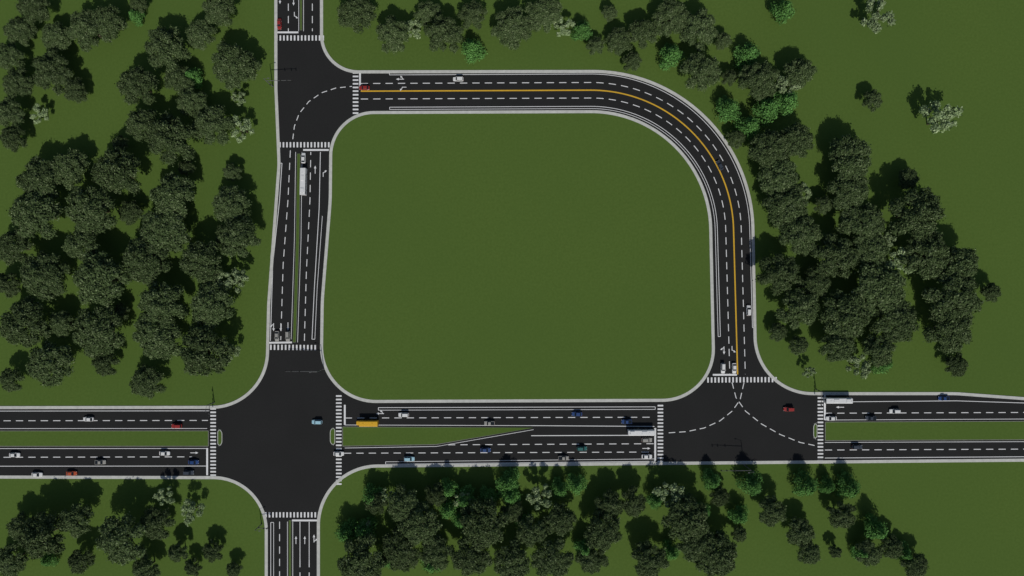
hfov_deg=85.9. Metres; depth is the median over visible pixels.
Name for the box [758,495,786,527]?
broadleaf tree
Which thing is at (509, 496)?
young tree
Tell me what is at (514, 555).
broadleaf tree
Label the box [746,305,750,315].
car
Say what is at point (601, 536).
broadleaf tree
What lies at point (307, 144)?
crosswalk
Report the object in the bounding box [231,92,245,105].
pale tree
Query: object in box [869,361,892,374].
young tree
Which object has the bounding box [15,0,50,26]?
broadleaf tree
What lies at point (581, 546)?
young tree
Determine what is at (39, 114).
pale tree
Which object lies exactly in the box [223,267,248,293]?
pale tree
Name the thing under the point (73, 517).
broadleaf tree
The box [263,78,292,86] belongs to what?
traffic signal
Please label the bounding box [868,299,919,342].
broadleaf tree
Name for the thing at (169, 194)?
broadleaf tree
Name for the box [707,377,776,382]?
crosswalk
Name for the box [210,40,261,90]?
broadleaf tree
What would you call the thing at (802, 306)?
broadleaf tree
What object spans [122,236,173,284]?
broadleaf tree
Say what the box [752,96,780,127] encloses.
young tree
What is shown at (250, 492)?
kerb
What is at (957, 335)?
broadleaf tree
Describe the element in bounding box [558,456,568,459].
pickup truck
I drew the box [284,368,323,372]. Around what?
traffic signal
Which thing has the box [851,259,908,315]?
broadleaf tree
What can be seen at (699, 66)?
broadleaf tree
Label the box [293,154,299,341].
grass median
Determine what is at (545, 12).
broadleaf tree
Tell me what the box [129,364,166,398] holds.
broadleaf tree
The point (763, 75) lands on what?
broadleaf tree
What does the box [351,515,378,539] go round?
young tree
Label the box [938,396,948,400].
pickup truck
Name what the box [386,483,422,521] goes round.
broadleaf tree
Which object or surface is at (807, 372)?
pale tree
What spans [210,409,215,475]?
crosswalk
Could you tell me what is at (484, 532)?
broadleaf tree
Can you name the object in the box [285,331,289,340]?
car
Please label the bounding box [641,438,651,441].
car
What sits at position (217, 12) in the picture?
broadleaf tree
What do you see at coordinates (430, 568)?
young tree
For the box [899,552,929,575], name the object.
broadleaf tree
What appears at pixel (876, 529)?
young tree
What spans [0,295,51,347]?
broadleaf tree
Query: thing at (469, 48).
young tree
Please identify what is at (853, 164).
broadleaf tree
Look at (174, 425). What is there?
car
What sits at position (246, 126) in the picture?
pale tree
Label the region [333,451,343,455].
car
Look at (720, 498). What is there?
broadleaf tree
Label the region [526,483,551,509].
pale tree
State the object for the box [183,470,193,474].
car
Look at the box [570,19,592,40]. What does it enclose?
young tree
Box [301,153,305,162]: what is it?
car
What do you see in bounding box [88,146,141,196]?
broadleaf tree
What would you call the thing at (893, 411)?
car
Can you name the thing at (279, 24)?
car
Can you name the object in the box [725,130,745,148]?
broadleaf tree
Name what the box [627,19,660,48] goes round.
broadleaf tree
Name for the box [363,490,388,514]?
broadleaf tree
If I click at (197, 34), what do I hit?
broadleaf tree
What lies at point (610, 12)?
broadleaf tree
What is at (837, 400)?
city bus
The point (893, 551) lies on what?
broadleaf tree
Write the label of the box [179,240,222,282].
broadleaf tree
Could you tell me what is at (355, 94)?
crosswalk
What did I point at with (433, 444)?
median kerb
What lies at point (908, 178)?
broadleaf tree
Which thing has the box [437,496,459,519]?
young tree
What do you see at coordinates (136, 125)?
broadleaf tree
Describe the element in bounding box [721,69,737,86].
broadleaf tree
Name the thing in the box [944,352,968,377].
broadleaf tree
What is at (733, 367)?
car
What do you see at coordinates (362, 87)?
car
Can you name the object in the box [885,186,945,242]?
broadleaf tree
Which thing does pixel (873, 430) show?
grass median
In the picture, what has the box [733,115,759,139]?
young tree
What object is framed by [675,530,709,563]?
broadleaf tree
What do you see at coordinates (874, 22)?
pale tree
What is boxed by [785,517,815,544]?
broadleaf tree
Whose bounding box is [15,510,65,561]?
broadleaf tree
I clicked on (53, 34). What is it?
broadleaf tree
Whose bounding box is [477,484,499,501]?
young tree
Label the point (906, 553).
young tree
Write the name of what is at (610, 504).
broadleaf tree
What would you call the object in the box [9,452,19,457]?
car
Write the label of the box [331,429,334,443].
grass median
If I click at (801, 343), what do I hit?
broadleaf tree
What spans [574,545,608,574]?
broadleaf tree
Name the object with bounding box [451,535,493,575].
broadleaf tree
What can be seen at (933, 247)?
broadleaf tree
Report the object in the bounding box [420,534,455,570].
broadleaf tree
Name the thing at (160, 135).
broadleaf tree
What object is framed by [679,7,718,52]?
broadleaf tree
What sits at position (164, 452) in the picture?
car
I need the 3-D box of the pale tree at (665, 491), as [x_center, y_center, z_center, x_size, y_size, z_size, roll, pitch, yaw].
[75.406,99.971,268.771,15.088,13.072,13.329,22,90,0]
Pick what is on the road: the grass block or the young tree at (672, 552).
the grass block
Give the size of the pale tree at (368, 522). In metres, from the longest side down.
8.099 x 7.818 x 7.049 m
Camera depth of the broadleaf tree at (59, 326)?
266.40 m
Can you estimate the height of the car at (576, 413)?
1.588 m
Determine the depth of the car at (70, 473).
273.97 m
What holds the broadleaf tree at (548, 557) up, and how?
on the ground
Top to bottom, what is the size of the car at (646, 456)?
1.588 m
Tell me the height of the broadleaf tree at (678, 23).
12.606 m
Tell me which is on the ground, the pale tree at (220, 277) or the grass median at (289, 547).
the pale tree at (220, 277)
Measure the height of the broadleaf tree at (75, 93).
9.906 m
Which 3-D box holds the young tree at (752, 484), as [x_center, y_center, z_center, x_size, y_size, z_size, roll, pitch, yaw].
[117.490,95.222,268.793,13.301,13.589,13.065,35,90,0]
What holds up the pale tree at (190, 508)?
on the ground
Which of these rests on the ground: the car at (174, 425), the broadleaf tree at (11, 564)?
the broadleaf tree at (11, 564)
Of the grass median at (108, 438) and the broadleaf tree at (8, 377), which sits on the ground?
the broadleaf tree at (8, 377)
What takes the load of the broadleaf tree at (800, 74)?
on the ground
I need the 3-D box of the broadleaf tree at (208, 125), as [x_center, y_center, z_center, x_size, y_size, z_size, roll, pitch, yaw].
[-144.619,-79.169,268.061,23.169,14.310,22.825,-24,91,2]
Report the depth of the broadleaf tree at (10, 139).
265.96 m
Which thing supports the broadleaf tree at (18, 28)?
on the ground
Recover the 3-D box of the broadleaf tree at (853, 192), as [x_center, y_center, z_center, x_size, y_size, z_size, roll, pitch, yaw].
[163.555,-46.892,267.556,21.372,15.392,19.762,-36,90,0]
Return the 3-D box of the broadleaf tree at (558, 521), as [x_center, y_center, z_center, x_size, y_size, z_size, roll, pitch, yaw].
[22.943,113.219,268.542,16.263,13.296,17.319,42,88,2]
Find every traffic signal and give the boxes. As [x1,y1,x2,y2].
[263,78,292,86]
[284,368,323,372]
[720,464,752,472]
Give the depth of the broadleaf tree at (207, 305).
263.18 m
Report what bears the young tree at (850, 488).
on the ground
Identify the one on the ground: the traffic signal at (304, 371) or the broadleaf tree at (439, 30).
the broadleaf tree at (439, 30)
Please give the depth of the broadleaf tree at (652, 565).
264.69 m
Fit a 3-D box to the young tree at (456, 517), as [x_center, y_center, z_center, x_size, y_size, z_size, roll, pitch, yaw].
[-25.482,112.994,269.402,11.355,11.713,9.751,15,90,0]
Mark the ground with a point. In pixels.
(956, 518)
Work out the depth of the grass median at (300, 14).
274.87 m
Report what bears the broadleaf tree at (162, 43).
on the ground
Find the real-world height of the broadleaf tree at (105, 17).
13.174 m
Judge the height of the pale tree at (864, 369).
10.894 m
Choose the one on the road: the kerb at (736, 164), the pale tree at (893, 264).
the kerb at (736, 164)
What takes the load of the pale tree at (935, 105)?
on the ground
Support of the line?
on the road
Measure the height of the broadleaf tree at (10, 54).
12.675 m
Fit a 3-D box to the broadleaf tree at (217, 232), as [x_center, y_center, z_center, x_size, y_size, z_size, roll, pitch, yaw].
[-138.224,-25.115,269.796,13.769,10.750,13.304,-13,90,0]
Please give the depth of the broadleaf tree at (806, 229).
262.62 m
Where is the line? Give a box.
[361,90,737,373]
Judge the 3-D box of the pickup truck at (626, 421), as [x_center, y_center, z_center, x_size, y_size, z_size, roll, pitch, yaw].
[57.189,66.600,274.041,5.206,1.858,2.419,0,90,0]
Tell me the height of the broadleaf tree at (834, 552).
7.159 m
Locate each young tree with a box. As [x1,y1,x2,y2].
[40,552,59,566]
[128,9,144,26]
[185,67,202,89]
[334,516,357,542]
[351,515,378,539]
[361,482,386,504]
[420,559,439,573]
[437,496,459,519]
[441,477,460,497]
[450,509,470,528]
[454,482,475,507]
[461,38,487,63]
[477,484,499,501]
[495,466,520,491]
[498,488,520,504]
[515,513,533,527]
[550,476,567,498]
[566,473,587,495]
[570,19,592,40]
[571,539,588,555]
[645,490,663,509]
[658,43,685,72]
[662,539,679,560]
[697,502,710,515]
[701,467,721,490]
[713,95,741,123]
[726,503,748,524]
[733,42,760,71]
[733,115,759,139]
[735,470,763,495]
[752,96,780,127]
[769,0,794,24]
[771,90,798,116]
[792,468,818,496]
[817,473,834,493]
[835,469,860,498]
[850,541,867,559]
[863,512,888,539]
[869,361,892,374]
[896,540,911,559]
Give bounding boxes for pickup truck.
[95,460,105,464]
[484,421,494,425]
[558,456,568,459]
[621,419,631,423]
[865,415,875,419]
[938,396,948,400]
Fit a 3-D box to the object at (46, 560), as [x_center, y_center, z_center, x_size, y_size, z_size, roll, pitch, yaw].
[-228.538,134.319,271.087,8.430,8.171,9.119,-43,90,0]
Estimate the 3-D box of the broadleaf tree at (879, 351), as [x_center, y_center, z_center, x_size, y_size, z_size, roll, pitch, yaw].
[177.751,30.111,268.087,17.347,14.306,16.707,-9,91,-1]
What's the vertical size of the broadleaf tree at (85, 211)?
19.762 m
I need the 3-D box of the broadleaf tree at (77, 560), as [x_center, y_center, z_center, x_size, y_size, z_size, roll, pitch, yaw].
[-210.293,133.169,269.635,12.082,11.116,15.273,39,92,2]
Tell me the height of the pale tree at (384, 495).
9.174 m
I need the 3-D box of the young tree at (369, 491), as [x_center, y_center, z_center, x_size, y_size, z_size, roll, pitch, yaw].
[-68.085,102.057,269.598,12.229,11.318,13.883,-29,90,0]
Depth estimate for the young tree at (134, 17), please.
270.29 m
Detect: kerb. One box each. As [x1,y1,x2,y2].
[0,0,280,408]
[0,430,208,446]
[0,475,267,575]
[293,198,299,325]
[317,459,1023,575]
[320,0,1023,399]
[320,110,714,402]
[342,426,529,445]
[825,421,1023,440]
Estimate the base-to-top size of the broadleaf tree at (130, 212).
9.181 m
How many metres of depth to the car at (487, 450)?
273.84 m
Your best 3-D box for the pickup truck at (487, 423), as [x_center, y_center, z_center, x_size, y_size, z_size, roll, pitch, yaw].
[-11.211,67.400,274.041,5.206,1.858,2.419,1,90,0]
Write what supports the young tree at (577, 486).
on the ground
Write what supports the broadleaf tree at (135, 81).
on the ground
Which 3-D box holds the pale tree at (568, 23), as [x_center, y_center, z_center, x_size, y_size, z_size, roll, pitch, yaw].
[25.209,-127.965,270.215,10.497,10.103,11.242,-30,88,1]
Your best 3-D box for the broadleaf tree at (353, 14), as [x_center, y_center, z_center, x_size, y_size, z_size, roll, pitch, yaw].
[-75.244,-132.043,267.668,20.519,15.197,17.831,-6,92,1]
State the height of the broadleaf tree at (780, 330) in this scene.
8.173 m
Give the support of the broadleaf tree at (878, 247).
on the ground
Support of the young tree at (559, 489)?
on the ground
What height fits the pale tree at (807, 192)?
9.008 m
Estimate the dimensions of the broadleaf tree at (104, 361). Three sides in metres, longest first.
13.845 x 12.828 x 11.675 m
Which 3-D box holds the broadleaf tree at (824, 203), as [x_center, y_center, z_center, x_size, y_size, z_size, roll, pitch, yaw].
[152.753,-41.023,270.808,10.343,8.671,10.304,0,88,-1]
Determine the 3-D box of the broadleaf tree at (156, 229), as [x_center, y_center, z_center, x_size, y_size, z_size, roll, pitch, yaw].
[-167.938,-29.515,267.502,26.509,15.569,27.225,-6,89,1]
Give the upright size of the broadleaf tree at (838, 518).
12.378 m
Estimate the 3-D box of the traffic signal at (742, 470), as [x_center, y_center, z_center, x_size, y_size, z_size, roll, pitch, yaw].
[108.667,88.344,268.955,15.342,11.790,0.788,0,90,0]
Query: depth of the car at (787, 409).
273.82 m
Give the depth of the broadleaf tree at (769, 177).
263.31 m
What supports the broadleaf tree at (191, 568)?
on the ground
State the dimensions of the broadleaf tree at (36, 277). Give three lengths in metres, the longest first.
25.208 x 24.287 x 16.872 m
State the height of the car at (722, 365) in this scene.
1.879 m
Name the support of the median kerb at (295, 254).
on the road
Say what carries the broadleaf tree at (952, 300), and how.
on the ground
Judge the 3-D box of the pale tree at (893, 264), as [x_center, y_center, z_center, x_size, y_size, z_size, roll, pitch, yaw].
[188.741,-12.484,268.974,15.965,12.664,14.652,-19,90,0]
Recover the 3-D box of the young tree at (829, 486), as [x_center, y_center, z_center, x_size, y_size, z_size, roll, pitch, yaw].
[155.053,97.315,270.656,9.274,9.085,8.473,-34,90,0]
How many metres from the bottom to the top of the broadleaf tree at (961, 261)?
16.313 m
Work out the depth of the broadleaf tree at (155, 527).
265.57 m
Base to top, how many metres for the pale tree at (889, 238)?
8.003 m
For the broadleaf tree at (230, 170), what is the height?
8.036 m
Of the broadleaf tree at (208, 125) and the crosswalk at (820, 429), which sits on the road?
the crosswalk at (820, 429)
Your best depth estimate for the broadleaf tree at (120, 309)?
269.36 m
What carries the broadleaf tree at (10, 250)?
on the ground
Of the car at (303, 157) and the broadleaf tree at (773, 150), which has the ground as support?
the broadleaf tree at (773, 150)
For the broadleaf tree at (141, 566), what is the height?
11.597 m
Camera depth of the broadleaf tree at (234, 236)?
262.43 m
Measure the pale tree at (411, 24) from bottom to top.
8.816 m
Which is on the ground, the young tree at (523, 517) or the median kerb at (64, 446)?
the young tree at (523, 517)
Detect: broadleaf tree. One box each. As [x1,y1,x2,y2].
[0,42,25,69]
[0,96,24,128]
[0,125,27,152]
[0,228,33,265]
[0,273,21,297]
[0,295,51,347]
[0,367,24,391]
[0,542,29,575]
[2,16,37,46]
[2,67,34,99]
[5,511,37,540]
[6,190,62,239]
[14,154,62,200]
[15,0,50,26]
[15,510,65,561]
[18,250,70,301]
[25,340,74,387]
[32,48,73,97]
[39,20,71,51]
[48,310,74,337]
[51,147,90,189]
[58,502,94,538]
[61,230,100,260]
[63,77,87,103]
[64,185,117,234]
[65,8,112,52]
[67,548,95,574]
[71,250,132,306]
[72,305,125,358]
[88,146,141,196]
[91,4,126,39]
[91,351,120,376]
[95,511,147,565]
[111,135,128,152]
[114,65,158,105]
[114,302,130,319]
[117,200,144,225]
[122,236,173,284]
[124,108,158,142]
[129,0,146,13]
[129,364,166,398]
[131,552,160,575]
[132,312,182,360]
[137,280,188,327]
[138,207,191,253]
[140,505,175,539]
[143,110,197,166]
[144,23,191,72]
[149,170,195,216]
[163,64,194,91]
[167,541,188,562]
[175,86,207,116]
[177,159,196,176]
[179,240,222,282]
[179,323,235,376]
[184,557,202,575]
[185,19,217,50]
[189,281,235,330]
[191,104,236,145]
[202,0,235,26]
[202,537,223,562]
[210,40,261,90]
[211,185,251,223]
[215,225,227,246]
[217,215,261,257]
[222,163,242,180]
[225,561,242,575]
[336,0,377,33]
[337,532,386,575]
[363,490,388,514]
[375,15,409,55]
[382,526,421,572]
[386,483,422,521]
[397,501,441,544]
[413,1,443,26]
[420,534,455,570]
[421,14,463,53]
[423,482,446,506]
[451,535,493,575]
[457,0,489,29]
[459,496,510,551]
[490,5,533,52]
[492,538,530,575]
[500,501,523,522]
[515,513,547,547]
[524,0,562,33]
[529,537,573,575]
[544,501,577,536]
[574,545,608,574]
[583,508,622,551]
[585,36,604,54]
[594,488,623,517]
[601,5,617,21]
[606,27,632,55]
[621,485,646,518]
[622,51,641,70]
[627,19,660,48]
[630,539,669,575]
[652,0,689,37]
[661,492,710,543]
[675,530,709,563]
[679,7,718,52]
[679,52,721,91]
[694,528,737,575]
[709,486,729,506]
[715,32,732,50]
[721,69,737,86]
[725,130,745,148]
[730,524,746,542]
[736,60,779,100]
[747,129,790,171]
[752,253,801,295]
[756,159,799,196]
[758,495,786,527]
[761,183,808,231]
[768,323,787,341]
[774,288,820,329]
[778,215,822,255]
[779,122,814,157]
[783,58,817,90]
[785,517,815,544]
[788,336,808,355]
[794,266,831,298]
[797,539,820,564]
[809,231,860,278]
[814,195,832,214]
[818,289,872,339]
[818,333,856,361]
[825,175,869,210]
[826,501,856,528]
[828,134,871,183]
[828,543,841,558]
[835,202,886,246]
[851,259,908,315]
[855,234,890,265]
[855,539,882,567]
[861,334,897,366]
[862,89,882,112]
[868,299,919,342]
[878,533,904,558]
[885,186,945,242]
[898,167,919,188]
[899,230,949,279]
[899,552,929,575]
[921,269,984,322]
[922,305,973,353]
[940,245,978,277]
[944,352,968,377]
[978,282,1001,302]
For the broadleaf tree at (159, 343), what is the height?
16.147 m
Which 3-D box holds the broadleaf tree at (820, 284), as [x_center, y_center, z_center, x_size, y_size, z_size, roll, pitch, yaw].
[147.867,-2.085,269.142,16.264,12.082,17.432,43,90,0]
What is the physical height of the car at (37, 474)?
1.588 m
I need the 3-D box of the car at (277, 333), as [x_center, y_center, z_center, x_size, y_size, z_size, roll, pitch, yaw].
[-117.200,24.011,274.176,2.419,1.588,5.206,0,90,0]
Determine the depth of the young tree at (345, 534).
268.79 m
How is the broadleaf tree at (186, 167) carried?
on the ground
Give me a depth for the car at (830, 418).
273.96 m
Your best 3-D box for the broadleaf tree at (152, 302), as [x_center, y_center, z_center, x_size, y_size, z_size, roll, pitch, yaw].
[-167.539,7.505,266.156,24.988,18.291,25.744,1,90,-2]
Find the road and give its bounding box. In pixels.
[0,0,1023,575]
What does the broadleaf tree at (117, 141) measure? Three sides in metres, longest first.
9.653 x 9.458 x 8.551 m
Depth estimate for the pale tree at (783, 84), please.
266.42 m
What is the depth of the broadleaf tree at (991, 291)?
267.93 m
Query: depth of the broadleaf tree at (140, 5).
268.37 m
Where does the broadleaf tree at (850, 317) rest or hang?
on the ground
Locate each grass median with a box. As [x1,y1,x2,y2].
[0,430,207,446]
[218,430,221,444]
[289,520,290,575]
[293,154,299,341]
[300,0,301,29]
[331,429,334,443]
[343,426,528,445]
[814,424,816,436]
[826,421,1023,440]
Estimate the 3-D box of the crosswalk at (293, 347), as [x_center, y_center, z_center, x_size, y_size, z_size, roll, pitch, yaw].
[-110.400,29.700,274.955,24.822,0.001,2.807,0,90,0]
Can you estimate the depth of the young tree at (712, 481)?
269.72 m
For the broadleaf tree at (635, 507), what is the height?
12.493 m
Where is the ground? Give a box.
[0,0,1023,575]
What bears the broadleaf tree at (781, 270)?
on the ground
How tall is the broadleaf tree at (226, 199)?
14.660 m
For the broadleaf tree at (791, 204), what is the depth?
262.90 m
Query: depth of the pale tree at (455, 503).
267.70 m
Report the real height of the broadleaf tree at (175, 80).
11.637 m
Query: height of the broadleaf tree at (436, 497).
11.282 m
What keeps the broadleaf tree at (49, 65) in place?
on the ground
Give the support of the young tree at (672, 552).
on the ground
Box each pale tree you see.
[30,103,48,123]
[152,486,174,505]
[180,498,205,525]
[205,270,224,287]
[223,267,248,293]
[224,343,241,362]
[230,115,254,142]
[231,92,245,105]
[359,520,370,529]
[380,487,396,504]
[404,19,421,38]
[453,492,471,507]
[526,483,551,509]
[552,16,574,36]
[652,481,684,507]
[775,76,800,93]
[800,182,811,198]
[802,367,815,377]
[845,354,872,378]
[860,0,895,33]
[881,231,896,246]
[886,247,915,273]
[919,100,963,133]
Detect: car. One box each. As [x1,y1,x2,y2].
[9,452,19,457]
[32,472,42,476]
[66,471,76,475]
[83,417,93,420]
[159,451,169,454]
[171,423,181,428]
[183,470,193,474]
[188,460,198,463]
[275,331,279,340]
[277,19,281,29]
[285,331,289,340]
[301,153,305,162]
[312,419,321,423]
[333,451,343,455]
[359,85,369,89]
[398,412,408,416]
[404,456,414,460]
[453,76,463,81]
[480,448,490,452]
[572,411,581,415]
[577,446,586,450]
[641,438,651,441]
[641,454,651,458]
[716,160,723,170]
[720,363,724,372]
[732,363,735,372]
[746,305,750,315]
[783,407,793,411]
[826,416,836,420]
[851,444,861,449]
[889,409,900,413]
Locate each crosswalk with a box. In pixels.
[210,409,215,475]
[265,512,315,516]
[270,345,315,349]
[277,35,323,40]
[280,142,329,146]
[336,395,341,484]
[353,73,357,113]
[658,405,662,461]
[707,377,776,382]
[818,397,822,457]
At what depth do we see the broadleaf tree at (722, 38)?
268.82 m
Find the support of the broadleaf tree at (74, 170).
on the ground
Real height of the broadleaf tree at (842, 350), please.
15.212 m
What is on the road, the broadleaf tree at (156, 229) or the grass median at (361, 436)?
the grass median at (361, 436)
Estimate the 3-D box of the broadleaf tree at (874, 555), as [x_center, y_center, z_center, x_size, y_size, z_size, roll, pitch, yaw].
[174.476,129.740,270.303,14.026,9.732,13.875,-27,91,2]
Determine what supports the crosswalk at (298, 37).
on the road
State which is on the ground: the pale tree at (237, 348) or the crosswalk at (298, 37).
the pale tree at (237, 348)
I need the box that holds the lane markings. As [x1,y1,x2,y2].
[0,0,1023,575]
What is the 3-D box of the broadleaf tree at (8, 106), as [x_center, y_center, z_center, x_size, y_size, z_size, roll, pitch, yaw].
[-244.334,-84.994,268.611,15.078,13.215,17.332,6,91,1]
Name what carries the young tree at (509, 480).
on the ground
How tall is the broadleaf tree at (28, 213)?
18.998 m
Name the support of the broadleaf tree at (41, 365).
on the ground
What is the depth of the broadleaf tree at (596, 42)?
269.04 m
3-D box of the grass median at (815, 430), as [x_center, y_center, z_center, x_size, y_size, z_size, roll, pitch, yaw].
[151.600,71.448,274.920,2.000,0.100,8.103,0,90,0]
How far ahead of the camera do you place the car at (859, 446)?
273.58 m
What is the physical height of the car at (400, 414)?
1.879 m
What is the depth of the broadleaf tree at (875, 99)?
268.49 m
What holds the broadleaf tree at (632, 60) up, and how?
on the ground
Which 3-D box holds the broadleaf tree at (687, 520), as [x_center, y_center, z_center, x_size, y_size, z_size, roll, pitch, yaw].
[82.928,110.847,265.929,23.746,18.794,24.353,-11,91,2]
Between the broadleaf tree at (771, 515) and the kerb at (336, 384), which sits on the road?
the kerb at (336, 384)
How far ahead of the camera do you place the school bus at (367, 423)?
271.93 m
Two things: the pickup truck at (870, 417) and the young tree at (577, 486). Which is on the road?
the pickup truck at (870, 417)
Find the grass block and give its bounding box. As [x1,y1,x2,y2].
[320,110,714,402]
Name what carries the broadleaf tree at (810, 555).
on the ground
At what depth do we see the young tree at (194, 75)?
270.07 m
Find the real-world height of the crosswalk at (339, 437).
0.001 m
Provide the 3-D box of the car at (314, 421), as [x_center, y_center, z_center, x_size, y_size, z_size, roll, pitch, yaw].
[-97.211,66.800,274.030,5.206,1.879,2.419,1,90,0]
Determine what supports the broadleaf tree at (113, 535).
on the ground
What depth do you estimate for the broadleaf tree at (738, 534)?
268.91 m
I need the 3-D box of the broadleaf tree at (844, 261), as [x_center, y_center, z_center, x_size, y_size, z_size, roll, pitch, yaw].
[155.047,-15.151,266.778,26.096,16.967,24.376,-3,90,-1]
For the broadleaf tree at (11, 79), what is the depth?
266.24 m
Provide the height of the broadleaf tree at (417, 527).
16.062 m
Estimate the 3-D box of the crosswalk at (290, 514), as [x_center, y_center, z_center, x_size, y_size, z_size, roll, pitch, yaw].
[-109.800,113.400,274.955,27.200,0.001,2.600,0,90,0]
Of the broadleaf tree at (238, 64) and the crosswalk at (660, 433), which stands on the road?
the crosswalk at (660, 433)
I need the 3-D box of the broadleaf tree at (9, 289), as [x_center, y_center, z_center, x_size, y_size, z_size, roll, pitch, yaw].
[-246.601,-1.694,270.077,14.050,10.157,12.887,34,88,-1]
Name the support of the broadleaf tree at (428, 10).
on the ground
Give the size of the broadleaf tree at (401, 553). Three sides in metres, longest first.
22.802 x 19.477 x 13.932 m
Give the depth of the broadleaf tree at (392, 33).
264.40 m
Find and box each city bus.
[300,168,307,195]
[627,429,654,435]
[823,397,852,403]
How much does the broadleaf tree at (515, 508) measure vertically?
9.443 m
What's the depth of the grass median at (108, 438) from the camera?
274.87 m
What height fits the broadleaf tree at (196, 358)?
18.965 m
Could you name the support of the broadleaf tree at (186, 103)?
on the ground
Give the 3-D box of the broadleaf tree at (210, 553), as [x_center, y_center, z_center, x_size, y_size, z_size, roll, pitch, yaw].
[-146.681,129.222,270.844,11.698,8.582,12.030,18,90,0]
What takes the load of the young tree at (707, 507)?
on the ground
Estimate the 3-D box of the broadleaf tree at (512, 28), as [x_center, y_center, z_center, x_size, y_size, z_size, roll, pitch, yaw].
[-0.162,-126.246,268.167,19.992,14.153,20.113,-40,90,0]
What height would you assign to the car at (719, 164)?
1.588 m
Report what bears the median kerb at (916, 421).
on the road
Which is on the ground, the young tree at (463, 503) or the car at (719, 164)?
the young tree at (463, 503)
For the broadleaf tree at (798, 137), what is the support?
on the ground
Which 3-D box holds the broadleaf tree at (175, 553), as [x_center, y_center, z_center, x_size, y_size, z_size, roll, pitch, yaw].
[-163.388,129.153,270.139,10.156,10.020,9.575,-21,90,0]
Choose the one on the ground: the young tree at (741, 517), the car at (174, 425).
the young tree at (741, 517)
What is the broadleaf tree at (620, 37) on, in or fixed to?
on the ground
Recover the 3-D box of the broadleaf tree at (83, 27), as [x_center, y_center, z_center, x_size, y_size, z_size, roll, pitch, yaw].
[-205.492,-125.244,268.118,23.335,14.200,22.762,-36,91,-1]
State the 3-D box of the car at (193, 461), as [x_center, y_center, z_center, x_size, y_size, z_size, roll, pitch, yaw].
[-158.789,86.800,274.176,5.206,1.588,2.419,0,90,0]
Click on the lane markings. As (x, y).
(378, 408)
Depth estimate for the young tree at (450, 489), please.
269.12 m
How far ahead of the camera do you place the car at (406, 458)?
273.67 m
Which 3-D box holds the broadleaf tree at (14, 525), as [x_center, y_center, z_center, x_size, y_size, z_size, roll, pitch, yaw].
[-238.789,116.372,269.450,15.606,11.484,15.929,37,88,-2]
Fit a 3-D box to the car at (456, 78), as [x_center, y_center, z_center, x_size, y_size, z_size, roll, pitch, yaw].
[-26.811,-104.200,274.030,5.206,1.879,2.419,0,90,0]
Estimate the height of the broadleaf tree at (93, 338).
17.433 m
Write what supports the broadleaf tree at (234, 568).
on the ground
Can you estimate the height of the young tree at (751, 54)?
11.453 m
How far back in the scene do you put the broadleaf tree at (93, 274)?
260.98 m
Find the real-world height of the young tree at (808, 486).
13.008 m
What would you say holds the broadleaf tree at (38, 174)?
on the ground
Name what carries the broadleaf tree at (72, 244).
on the ground
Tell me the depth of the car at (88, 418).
273.90 m
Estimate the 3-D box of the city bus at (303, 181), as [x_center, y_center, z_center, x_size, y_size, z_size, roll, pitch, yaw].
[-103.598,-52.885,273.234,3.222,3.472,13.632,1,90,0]
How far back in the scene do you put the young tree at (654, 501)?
269.10 m
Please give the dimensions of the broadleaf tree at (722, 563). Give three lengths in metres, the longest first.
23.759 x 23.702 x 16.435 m
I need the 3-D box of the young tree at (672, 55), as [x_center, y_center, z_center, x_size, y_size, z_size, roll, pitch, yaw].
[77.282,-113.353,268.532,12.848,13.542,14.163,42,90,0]
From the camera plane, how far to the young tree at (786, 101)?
268.94 m
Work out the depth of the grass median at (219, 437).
274.87 m
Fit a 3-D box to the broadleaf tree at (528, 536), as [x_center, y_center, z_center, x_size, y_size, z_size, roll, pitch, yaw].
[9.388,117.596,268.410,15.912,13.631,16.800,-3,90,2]
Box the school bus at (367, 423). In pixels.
[356,420,378,426]
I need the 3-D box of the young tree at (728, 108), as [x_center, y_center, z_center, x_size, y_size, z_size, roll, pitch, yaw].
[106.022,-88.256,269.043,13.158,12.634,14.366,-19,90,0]
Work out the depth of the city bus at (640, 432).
271.80 m
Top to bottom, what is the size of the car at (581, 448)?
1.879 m
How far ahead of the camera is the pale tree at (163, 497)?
268.27 m
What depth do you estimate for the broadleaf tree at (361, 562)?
261.80 m
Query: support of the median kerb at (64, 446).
on the road
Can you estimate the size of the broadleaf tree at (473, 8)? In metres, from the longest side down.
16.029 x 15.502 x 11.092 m
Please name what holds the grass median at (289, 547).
on the road
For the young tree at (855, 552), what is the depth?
269.99 m
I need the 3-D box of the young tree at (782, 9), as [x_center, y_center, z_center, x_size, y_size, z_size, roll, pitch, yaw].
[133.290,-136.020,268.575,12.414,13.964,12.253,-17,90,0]
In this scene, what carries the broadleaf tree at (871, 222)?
on the ground

